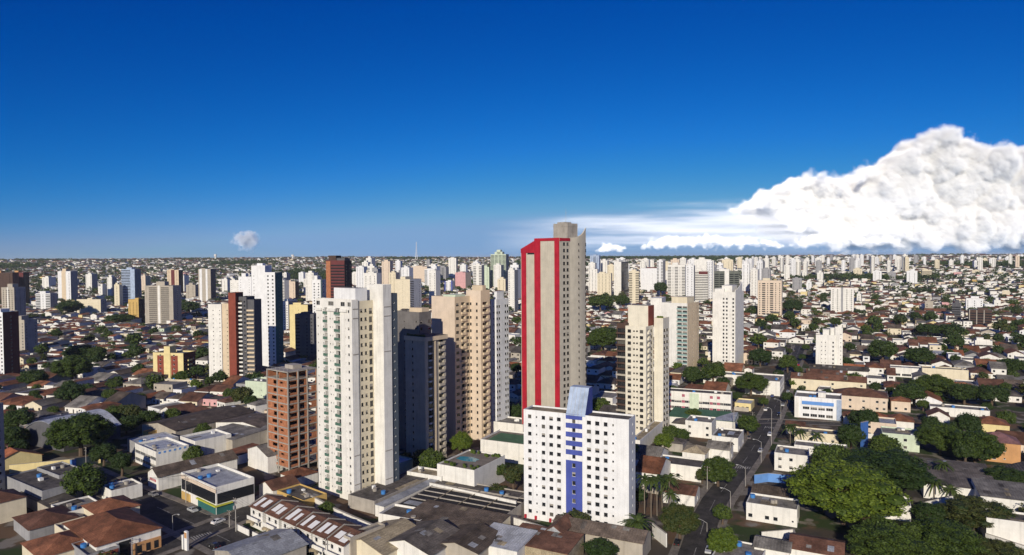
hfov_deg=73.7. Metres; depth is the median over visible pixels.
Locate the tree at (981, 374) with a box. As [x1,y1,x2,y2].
[977,371,988,377]
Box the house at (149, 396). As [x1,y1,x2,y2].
[146,390,165,404]
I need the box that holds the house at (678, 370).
[670,366,685,373]
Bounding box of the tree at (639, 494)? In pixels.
[635,488,646,505]
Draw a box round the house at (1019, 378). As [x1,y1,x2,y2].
[1014,376,1023,380]
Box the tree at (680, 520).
[658,501,701,539]
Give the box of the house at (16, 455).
[5,447,43,469]
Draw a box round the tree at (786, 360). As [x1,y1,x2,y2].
[778,354,797,372]
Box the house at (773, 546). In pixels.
[752,535,792,554]
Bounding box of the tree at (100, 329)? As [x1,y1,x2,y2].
[94,325,107,333]
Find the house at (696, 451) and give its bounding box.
[681,445,709,458]
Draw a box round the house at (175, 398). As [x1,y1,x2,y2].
[166,392,185,401]
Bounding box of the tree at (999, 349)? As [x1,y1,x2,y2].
[992,345,1004,353]
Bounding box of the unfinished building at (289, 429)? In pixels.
[266,363,317,472]
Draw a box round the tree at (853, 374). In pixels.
[846,372,863,376]
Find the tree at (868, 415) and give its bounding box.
[852,408,878,425]
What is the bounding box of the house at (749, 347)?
[744,345,756,349]
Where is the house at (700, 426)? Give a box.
[685,415,715,438]
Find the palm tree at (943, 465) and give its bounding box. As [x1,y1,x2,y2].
[931,459,954,471]
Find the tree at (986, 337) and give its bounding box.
[980,335,991,339]
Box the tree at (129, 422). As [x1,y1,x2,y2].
[116,415,142,433]
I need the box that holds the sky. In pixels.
[0,0,1023,258]
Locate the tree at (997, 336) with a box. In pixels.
[991,332,1004,340]
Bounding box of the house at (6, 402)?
[0,395,43,409]
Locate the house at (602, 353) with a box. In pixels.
[590,350,606,357]
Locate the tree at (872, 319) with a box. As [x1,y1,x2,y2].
[865,314,882,329]
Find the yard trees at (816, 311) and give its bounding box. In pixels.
[0,289,1023,554]
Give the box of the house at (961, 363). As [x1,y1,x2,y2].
[950,359,974,367]
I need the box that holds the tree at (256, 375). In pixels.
[251,371,264,378]
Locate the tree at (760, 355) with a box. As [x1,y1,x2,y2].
[747,348,772,366]
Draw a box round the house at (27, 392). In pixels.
[15,388,48,394]
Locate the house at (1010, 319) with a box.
[1001,317,1015,322]
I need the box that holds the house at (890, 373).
[886,367,895,380]
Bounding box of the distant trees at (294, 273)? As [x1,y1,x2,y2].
[0,253,1023,307]
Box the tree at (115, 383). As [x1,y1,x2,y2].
[107,379,123,388]
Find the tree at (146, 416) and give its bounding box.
[136,410,161,423]
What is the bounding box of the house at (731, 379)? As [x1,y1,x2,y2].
[717,376,733,387]
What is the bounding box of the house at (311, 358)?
[305,355,316,361]
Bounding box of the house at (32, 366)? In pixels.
[22,362,45,369]
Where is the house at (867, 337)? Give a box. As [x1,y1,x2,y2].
[861,334,874,343]
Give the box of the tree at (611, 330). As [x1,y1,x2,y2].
[600,326,616,336]
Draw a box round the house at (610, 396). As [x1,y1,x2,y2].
[593,391,616,404]
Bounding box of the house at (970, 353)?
[964,350,976,356]
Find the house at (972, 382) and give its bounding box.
[954,379,977,384]
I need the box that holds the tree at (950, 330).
[943,327,956,334]
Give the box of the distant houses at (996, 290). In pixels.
[0,253,1023,308]
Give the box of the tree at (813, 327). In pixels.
[808,323,818,330]
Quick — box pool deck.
[437,449,504,485]
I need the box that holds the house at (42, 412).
[34,409,68,420]
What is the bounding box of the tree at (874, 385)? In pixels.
[869,381,881,389]
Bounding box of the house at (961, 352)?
[946,349,963,356]
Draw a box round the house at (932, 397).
[914,391,942,404]
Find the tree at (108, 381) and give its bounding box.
[105,378,114,388]
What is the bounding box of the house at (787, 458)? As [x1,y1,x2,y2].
[774,445,808,471]
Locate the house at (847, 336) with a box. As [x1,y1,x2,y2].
[843,331,851,341]
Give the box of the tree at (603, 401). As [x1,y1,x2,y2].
[593,397,610,408]
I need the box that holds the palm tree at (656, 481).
[647,474,668,515]
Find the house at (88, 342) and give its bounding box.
[77,340,94,343]
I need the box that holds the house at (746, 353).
[744,349,753,363]
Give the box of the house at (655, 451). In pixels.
[635,444,669,462]
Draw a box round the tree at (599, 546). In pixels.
[580,537,618,554]
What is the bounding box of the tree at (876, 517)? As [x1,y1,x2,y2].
[860,513,898,538]
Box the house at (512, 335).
[509,333,520,339]
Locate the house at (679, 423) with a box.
[672,418,686,428]
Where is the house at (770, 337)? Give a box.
[760,335,775,344]
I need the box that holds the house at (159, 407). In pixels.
[148,401,184,413]
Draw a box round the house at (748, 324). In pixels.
[744,322,754,327]
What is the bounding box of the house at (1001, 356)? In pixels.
[991,352,1007,358]
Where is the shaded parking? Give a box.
[398,484,523,524]
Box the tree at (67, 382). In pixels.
[60,380,78,386]
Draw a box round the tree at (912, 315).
[908,312,921,318]
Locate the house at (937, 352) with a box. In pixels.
[930,350,943,355]
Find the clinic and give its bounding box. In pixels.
[794,390,841,420]
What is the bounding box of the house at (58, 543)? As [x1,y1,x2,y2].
[20,530,83,554]
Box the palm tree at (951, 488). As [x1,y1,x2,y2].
[938,484,963,496]
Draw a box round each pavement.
[81,463,260,554]
[157,478,318,554]
[668,345,806,554]
[737,418,918,430]
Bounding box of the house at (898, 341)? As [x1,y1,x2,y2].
[892,338,903,344]
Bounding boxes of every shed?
[21,488,82,510]
[214,423,266,449]
[356,518,415,554]
[387,519,459,554]
[399,499,509,526]
[440,523,497,554]
[488,522,536,554]
[518,522,583,554]
[545,513,571,533]
[809,364,868,376]
[912,456,987,474]
[920,469,993,498]
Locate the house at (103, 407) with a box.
[85,403,121,410]
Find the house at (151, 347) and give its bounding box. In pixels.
[143,345,158,352]
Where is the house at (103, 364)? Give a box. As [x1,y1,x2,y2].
[96,361,118,366]
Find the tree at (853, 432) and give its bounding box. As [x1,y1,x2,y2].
[836,424,866,448]
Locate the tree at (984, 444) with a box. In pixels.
[945,429,1006,462]
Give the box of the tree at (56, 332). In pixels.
[48,327,62,335]
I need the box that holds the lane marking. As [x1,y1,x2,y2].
[694,348,799,553]
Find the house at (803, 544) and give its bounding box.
[789,532,844,554]
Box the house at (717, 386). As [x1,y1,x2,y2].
[702,381,730,390]
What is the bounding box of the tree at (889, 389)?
[885,386,893,393]
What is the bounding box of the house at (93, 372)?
[78,366,100,377]
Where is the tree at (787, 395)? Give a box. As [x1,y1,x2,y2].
[781,391,793,402]
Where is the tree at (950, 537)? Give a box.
[905,517,990,554]
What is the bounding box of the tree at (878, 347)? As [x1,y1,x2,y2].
[867,338,898,358]
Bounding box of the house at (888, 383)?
[883,380,899,389]
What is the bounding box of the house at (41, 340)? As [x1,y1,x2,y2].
[38,338,56,342]
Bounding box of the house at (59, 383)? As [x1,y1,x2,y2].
[53,380,65,386]
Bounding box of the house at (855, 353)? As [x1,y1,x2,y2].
[848,350,862,358]
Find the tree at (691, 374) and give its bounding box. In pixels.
[681,366,701,383]
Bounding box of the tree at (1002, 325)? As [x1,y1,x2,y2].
[991,318,1010,331]
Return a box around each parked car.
[148,491,158,496]
[187,506,197,512]
[208,542,220,548]
[210,518,225,524]
[673,538,680,545]
[705,545,711,553]
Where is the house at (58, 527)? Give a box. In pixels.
[54,516,84,532]
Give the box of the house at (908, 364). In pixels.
[901,362,916,365]
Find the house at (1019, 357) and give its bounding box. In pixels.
[1014,355,1023,359]
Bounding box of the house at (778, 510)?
[746,493,799,527]
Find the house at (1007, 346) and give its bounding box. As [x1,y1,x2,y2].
[1000,344,1017,349]
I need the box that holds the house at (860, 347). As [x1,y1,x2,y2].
[857,345,868,351]
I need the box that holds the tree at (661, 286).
[654,282,667,295]
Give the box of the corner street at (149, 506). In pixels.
[79,465,251,549]
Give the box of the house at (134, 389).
[115,385,142,392]
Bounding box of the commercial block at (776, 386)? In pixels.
[745,373,783,395]
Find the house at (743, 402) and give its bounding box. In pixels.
[735,398,753,410]
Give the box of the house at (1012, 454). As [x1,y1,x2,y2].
[977,432,1021,463]
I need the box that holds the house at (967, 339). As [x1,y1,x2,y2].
[962,337,970,343]
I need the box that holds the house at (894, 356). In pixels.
[881,354,897,359]
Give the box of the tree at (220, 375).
[210,369,228,383]
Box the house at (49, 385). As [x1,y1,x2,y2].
[44,380,70,387]
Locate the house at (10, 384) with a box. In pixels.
[0,379,28,389]
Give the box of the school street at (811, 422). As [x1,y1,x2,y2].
[758,419,916,428]
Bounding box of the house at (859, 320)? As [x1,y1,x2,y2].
[855,318,864,325]
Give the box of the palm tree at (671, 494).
[662,488,679,503]
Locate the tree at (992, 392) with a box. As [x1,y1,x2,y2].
[976,384,1010,404]
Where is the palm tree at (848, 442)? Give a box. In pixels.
[842,439,858,447]
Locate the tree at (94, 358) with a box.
[89,355,103,361]
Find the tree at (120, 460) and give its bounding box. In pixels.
[110,451,132,476]
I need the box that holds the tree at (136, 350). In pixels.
[127,343,146,358]
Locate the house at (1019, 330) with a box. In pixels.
[1015,327,1023,334]
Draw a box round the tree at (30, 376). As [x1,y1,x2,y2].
[16,369,49,383]
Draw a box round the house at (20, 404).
[8,398,41,408]
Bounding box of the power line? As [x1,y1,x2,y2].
[232,498,288,526]
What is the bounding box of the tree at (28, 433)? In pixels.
[24,429,30,439]
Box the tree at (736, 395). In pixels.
[732,391,741,398]
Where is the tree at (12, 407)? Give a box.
[5,404,16,409]
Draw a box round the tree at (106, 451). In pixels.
[87,442,117,466]
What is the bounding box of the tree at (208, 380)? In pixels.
[204,376,215,385]
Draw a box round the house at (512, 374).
[509,371,521,378]
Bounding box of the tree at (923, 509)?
[910,501,948,520]
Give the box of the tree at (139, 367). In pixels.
[133,364,144,370]
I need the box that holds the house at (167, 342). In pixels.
[160,339,174,345]
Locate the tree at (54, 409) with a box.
[46,406,59,412]
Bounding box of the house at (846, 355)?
[843,353,849,357]
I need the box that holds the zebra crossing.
[191,532,210,539]
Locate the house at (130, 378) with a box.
[128,371,161,380]
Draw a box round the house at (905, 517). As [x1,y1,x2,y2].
[868,496,910,521]
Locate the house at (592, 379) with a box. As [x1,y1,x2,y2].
[586,374,603,384]
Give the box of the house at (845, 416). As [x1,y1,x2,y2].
[842,410,857,424]
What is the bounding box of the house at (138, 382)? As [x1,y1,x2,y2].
[123,377,152,390]
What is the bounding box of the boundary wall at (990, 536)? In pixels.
[985,533,1023,548]
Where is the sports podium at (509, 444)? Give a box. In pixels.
[480,429,523,464]
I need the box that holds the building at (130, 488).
[102,478,142,498]
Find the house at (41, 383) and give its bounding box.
[27,380,56,387]
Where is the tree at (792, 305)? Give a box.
[783,300,803,310]
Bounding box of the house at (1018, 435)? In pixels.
[994,430,1023,452]
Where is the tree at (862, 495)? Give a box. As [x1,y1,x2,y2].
[783,456,913,525]
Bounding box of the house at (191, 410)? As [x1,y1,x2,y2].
[180,406,210,414]
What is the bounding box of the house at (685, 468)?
[660,454,703,481]
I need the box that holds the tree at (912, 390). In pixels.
[892,383,927,399]
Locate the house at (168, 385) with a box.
[154,380,187,391]
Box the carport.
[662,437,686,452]
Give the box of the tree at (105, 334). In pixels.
[100,330,114,337]
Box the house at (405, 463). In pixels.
[399,455,412,472]
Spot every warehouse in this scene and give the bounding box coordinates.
[142,405,255,440]
[146,449,237,490]
[216,413,266,427]
[247,440,316,473]
[552,515,652,554]
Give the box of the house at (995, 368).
[986,361,1006,377]
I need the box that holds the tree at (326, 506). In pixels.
[317,500,334,513]
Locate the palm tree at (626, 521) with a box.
[617,519,634,527]
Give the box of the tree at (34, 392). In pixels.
[28,390,39,395]
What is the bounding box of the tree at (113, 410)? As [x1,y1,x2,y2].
[105,404,121,417]
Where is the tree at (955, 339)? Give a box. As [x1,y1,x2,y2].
[942,333,965,349]
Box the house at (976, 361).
[973,358,996,366]
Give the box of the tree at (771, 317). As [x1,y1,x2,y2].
[765,314,777,321]
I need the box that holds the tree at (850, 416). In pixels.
[847,409,859,423]
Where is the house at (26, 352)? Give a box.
[20,350,30,354]
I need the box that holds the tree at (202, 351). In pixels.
[195,346,208,357]
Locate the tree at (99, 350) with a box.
[86,345,107,358]
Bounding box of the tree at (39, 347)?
[34,342,49,352]
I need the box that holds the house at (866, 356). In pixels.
[862,352,869,364]
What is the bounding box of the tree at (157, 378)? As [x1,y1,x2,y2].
[144,373,165,390]
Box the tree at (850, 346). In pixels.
[844,342,855,350]
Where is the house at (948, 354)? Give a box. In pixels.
[946,352,960,360]
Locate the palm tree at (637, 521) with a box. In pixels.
[621,513,654,536]
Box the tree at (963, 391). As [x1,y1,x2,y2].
[944,382,979,404]
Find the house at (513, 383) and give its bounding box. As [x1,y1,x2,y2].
[509,378,519,389]
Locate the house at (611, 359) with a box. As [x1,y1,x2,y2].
[598,356,616,362]
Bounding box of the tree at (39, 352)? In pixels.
[34,349,45,353]
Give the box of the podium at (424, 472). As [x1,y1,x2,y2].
[407,466,442,480]
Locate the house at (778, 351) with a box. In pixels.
[771,347,785,358]
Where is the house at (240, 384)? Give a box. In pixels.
[236,381,244,386]
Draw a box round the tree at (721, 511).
[712,503,732,524]
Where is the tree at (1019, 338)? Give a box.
[1012,333,1023,346]
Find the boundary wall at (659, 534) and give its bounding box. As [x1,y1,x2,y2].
[652,523,666,546]
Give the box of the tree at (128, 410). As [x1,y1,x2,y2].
[118,404,142,416]
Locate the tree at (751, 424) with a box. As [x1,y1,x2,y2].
[736,415,760,434]
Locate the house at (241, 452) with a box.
[226,443,258,464]
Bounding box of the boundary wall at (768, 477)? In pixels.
[754,473,794,483]
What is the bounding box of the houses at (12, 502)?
[0,290,1023,523]
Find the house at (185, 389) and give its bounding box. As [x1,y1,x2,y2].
[173,386,195,393]
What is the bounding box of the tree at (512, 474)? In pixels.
[502,465,522,489]
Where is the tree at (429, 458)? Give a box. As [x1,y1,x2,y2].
[418,448,444,467]
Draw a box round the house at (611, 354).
[605,351,616,357]
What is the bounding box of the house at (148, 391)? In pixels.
[137,389,154,393]
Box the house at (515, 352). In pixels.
[510,347,520,360]
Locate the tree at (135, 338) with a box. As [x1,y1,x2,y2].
[124,333,141,344]
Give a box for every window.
[137,545,141,553]
[146,542,150,550]
[154,540,158,547]
[317,302,396,483]
[470,302,478,433]
[536,416,632,516]
[578,243,579,383]
[618,393,625,397]
[618,399,625,403]
[618,405,625,409]
[633,330,642,428]
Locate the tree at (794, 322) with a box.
[789,317,801,327]
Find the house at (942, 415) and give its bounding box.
[925,407,950,424]
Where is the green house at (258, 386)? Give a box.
[245,377,266,397]
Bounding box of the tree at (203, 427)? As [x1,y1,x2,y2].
[192,422,211,432]
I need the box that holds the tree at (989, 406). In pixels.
[980,402,993,409]
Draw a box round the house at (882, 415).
[877,412,887,416]
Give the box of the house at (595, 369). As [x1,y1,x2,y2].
[586,365,605,374]
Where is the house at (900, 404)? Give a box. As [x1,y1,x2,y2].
[889,396,910,412]
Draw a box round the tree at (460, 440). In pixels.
[449,431,472,452]
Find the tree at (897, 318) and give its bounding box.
[892,314,908,323]
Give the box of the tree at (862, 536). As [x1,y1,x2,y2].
[844,519,937,554]
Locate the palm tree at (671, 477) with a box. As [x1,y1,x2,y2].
[658,473,682,503]
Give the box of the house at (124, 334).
[120,332,141,336]
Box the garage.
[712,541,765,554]
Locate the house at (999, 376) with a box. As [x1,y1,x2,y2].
[994,374,1014,379]
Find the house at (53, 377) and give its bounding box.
[44,371,70,382]
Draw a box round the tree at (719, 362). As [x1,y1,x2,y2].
[711,360,724,366]
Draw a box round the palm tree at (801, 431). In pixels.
[793,429,807,439]
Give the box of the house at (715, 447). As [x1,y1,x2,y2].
[706,440,733,460]
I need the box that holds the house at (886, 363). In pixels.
[880,359,900,371]
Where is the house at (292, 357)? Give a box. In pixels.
[284,354,301,360]
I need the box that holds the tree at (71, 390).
[55,382,85,401]
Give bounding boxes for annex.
[165,378,203,384]
[180,429,230,454]
[378,504,421,521]
[703,371,744,384]
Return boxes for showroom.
[181,463,254,514]
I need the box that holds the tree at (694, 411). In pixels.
[684,408,700,414]
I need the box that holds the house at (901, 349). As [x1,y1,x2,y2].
[898,346,907,352]
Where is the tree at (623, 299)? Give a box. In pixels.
[614,294,629,304]
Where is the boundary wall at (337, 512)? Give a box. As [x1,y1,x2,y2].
[303,491,372,526]
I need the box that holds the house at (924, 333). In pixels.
[917,332,931,335]
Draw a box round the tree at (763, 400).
[758,397,768,406]
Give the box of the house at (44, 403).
[25,396,73,410]
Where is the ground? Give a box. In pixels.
[0,262,1023,554]
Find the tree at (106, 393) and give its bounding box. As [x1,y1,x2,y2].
[101,389,116,397]
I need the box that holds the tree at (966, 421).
[948,412,983,430]
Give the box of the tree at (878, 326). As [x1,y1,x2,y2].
[873,322,883,330]
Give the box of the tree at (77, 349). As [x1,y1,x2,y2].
[59,343,93,357]
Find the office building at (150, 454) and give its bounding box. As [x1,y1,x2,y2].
[135,437,188,468]
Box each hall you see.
[5,468,80,499]
[25,409,121,451]
[37,461,79,478]
[127,432,178,453]
[790,372,866,391]
[806,368,847,374]
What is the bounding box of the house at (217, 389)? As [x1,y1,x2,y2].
[209,385,240,393]
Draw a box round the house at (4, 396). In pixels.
[0,392,22,400]
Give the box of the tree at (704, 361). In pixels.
[697,357,708,364]
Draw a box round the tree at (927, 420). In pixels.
[920,415,940,424]
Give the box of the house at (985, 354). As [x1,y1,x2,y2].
[976,351,999,360]
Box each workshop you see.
[971,477,1023,511]
[980,508,1023,544]
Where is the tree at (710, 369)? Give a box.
[701,362,726,380]
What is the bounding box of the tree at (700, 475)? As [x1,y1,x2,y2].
[696,469,706,483]
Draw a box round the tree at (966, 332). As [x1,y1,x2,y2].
[961,329,969,334]
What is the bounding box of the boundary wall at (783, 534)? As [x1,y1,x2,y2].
[761,529,795,538]
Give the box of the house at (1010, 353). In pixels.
[1003,348,1023,358]
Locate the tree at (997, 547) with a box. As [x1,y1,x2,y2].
[976,535,1023,554]
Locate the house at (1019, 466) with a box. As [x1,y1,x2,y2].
[1003,461,1023,470]
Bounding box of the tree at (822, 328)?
[819,326,829,332]
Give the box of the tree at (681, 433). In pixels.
[673,428,689,438]
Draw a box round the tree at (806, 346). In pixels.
[801,344,809,350]
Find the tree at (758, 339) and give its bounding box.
[747,333,766,347]
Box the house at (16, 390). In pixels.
[4,388,33,392]
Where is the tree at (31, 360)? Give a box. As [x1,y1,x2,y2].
[26,357,37,363]
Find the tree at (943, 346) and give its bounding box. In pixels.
[938,343,946,350]
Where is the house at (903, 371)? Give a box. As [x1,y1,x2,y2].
[890,365,920,377]
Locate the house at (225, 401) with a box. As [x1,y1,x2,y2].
[217,397,240,406]
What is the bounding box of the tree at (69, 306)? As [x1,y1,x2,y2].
[55,300,84,311]
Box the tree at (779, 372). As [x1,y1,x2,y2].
[772,369,783,374]
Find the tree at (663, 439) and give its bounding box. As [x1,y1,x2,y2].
[652,433,673,447]
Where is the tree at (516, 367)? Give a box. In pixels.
[510,363,521,378]
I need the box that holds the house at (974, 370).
[967,366,992,378]
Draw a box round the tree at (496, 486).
[488,482,508,491]
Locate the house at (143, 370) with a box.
[131,368,152,375]
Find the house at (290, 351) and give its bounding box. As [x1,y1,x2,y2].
[284,347,295,356]
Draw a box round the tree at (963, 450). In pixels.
[952,442,976,461]
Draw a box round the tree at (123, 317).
[106,313,135,321]
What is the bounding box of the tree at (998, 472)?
[983,464,1023,482]
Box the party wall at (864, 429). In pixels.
[860,421,867,448]
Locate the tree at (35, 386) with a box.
[31,384,42,388]
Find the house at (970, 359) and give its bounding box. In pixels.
[961,357,975,362]
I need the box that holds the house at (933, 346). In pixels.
[928,343,940,349]
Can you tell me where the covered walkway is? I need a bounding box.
[375,479,439,516]
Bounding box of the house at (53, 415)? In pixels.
[14,412,60,427]
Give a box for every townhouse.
[237,493,294,535]
[252,499,307,535]
[279,505,325,531]
[295,512,341,553]
[308,518,356,554]
[324,524,364,554]
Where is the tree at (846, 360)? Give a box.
[843,357,855,363]
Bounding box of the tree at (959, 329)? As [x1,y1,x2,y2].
[939,324,967,333]
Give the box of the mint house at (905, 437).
[881,426,919,452]
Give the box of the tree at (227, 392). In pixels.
[222,388,234,396]
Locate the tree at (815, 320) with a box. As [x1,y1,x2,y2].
[811,317,821,323]
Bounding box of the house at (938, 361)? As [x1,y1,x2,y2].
[929,357,951,366]
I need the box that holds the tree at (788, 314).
[783,310,795,320]
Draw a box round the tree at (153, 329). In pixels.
[148,327,158,332]
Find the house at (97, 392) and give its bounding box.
[84,389,105,396]
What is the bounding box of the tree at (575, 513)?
[551,509,590,520]
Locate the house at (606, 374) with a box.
[598,370,611,377]
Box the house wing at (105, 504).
[81,495,140,516]
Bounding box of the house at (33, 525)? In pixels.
[12,505,79,540]
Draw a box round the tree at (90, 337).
[83,333,95,340]
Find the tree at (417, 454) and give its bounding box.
[412,449,426,463]
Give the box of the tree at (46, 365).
[41,362,51,367]
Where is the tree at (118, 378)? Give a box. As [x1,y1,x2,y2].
[113,375,123,381]
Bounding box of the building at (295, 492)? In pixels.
[277,484,326,506]
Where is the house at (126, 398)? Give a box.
[103,391,145,408]
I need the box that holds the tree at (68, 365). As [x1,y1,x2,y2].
[49,354,95,379]
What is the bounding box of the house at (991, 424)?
[979,416,1010,431]
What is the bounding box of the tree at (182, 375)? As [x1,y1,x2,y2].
[171,371,192,379]
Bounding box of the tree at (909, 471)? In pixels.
[836,447,939,490]
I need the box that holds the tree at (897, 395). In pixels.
[891,392,906,397]
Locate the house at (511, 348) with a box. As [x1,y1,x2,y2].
[509,346,520,352]
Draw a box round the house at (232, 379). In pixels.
[221,375,250,385]
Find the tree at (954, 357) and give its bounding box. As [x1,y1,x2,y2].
[950,355,960,360]
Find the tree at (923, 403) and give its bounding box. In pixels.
[915,399,928,410]
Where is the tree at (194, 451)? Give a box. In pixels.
[181,445,203,459]
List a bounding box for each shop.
[61,507,162,554]
[71,540,119,554]
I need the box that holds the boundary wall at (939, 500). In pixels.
[925,494,959,503]
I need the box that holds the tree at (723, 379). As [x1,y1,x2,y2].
[715,376,729,383]
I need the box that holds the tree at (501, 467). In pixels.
[497,463,506,474]
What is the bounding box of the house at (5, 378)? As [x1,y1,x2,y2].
[0,375,16,382]
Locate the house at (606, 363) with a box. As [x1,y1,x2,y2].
[597,361,612,366]
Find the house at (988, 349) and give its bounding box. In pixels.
[980,346,1002,353]
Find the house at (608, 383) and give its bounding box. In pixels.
[596,377,616,388]
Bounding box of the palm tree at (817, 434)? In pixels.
[808,431,827,442]
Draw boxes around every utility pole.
[183,474,186,501]
[233,498,236,530]
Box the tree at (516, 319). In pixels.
[511,316,520,323]
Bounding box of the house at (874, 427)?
[868,417,896,433]
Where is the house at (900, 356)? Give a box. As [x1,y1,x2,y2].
[896,352,911,361]
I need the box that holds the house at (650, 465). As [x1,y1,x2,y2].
[635,455,670,491]
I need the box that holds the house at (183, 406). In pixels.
[161,402,195,416]
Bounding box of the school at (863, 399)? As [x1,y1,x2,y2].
[833,387,888,411]
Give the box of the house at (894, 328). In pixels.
[887,324,901,334]
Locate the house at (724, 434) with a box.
[712,427,743,451]
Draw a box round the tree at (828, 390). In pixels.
[822,388,831,392]
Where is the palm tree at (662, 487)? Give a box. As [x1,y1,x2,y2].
[657,474,671,508]
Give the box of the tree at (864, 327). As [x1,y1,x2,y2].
[860,324,872,331]
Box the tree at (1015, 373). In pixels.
[1007,370,1019,376]
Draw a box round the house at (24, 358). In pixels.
[20,354,40,363]
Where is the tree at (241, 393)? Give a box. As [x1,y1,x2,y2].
[230,386,253,402]
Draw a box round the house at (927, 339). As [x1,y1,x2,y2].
[917,336,936,343]
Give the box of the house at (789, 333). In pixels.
[779,329,795,337]
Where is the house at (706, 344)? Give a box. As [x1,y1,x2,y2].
[699,342,710,349]
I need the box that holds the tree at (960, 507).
[939,494,1019,530]
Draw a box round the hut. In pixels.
[143,429,156,435]
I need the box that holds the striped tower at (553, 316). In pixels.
[521,212,586,423]
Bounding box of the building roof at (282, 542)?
[212,529,307,554]
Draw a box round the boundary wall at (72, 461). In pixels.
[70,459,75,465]
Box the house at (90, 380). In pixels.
[73,377,93,384]
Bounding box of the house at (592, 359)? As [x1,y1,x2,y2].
[586,356,602,363]
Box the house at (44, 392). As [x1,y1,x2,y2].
[39,387,59,397]
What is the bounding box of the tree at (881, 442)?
[867,433,903,451]
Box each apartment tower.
[0,271,18,303]
[0,308,19,373]
[0,402,5,489]
[1,284,25,315]
[15,271,29,303]
[19,315,37,352]
[36,291,57,308]
[42,276,55,288]
[58,269,77,300]
[77,298,106,312]
[86,273,97,289]
[98,284,106,295]
[107,275,116,295]
[114,283,122,305]
[121,267,140,305]
[128,298,144,321]
[141,274,150,292]
[145,281,181,323]
[167,269,182,292]
[183,274,188,290]
[186,283,198,298]
[198,268,215,301]
[208,292,262,381]
[222,277,230,291]
[230,279,238,291]
[238,273,251,295]
[251,263,283,366]
[282,272,289,279]
[283,279,288,300]
[283,299,297,329]
[289,280,298,298]
[289,302,312,348]
[295,311,316,358]
[299,272,307,282]
[303,278,305,294]
[305,271,317,300]
[312,275,325,312]
[314,284,398,499]
[326,256,351,297]
[352,272,355,284]
[356,266,366,287]
[362,260,370,265]
[364,272,381,287]
[366,256,374,265]
[367,264,376,272]
[372,267,380,272]
[382,260,392,283]
[389,271,399,292]
[395,260,401,270]
[395,276,421,310]
[397,307,430,449]
[401,266,412,277]
[412,266,430,281]
[424,268,430,285]
[429,269,440,303]
[431,264,439,269]
[431,285,490,442]
[440,266,448,278]
[444,280,454,290]
[448,257,457,276]
[455,271,470,288]
[460,264,467,271]
[473,263,483,284]
[484,265,490,288]
[490,291,508,420]
[491,250,508,286]
[494,263,503,288]
[497,277,507,290]
[508,268,517,311]
[510,263,520,268]
[515,268,520,298]
[588,262,596,291]
[590,255,599,271]
[591,268,598,291]
[597,272,611,294]
[601,259,608,272]
[608,264,613,280]
[614,260,628,295]
[629,269,638,302]
[640,261,645,282]
[641,267,656,291]
[642,258,649,267]
[646,297,665,336]
[657,259,665,295]
[661,296,698,366]
[666,271,667,290]
[668,263,685,295]
[671,258,679,264]
[680,257,686,264]
[686,264,694,300]
[694,257,706,270]
[695,269,708,302]
[704,259,714,291]
[707,260,712,298]
[712,282,743,363]
[714,269,738,288]
[722,259,733,270]
[737,257,741,267]
[742,261,749,290]
[748,258,753,268]
[750,268,758,296]
[754,257,758,264]
[757,260,764,279]
[758,278,782,315]
[761,268,770,279]
[764,258,769,268]
[772,256,775,265]
[780,256,783,271]
[784,263,789,279]
[786,255,789,263]
[791,258,795,275]
[792,277,801,289]
[796,259,800,275]
[803,261,807,274]
[806,280,811,290]
[816,260,821,272]
[816,327,842,364]
[817,271,823,278]
[831,287,853,311]
[841,260,845,270]
[849,257,854,270]
[853,268,861,277]
[855,260,858,268]
[857,291,861,301]
[859,254,863,265]
[870,255,874,272]
[873,270,881,280]
[887,260,890,272]
[888,271,895,279]
[895,256,901,266]
[897,259,900,269]
[902,254,907,269]
[903,256,908,270]
[907,269,916,283]
[914,255,918,262]
[922,269,931,278]
[925,298,932,307]
[935,259,939,268]
[948,259,953,265]
[952,300,960,315]
[960,255,963,263]
[965,296,982,309]
[968,307,991,325]
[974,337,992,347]
[978,257,982,270]
[991,257,995,266]
[993,297,1000,305]
[1008,254,1011,266]
[1015,255,1019,266]
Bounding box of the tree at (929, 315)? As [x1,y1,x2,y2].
[922,311,939,319]
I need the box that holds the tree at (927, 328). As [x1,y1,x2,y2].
[914,323,943,335]
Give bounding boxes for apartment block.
[153,345,195,378]
[404,333,447,462]
[524,385,634,527]
[616,304,668,434]
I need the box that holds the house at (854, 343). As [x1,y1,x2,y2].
[844,341,859,349]
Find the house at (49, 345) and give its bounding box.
[46,342,59,347]
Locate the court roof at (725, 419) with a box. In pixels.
[669,407,738,428]
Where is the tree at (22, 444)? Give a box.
[7,439,30,449]
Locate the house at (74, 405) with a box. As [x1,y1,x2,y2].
[64,395,107,412]
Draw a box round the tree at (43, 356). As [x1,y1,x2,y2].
[37,353,47,360]
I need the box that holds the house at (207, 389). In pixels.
[194,383,225,392]
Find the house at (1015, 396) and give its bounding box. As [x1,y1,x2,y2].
[994,390,1021,402]
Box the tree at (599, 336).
[586,327,616,349]
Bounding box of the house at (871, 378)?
[867,374,885,384]
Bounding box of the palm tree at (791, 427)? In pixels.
[780,423,800,442]
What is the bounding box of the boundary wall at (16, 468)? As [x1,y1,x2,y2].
[9,456,100,472]
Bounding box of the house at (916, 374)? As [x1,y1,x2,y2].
[911,371,925,379]
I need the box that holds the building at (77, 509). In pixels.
[51,495,96,516]
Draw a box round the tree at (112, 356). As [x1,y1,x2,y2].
[106,353,116,359]
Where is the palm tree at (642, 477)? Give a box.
[635,473,655,516]
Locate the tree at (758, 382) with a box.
[735,372,769,395]
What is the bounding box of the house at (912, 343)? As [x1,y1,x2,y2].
[907,339,918,347]
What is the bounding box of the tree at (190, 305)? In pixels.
[181,301,200,311]
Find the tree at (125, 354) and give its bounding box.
[121,350,134,357]
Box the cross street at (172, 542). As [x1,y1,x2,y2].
[138,472,318,554]
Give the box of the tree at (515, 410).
[509,403,521,417]

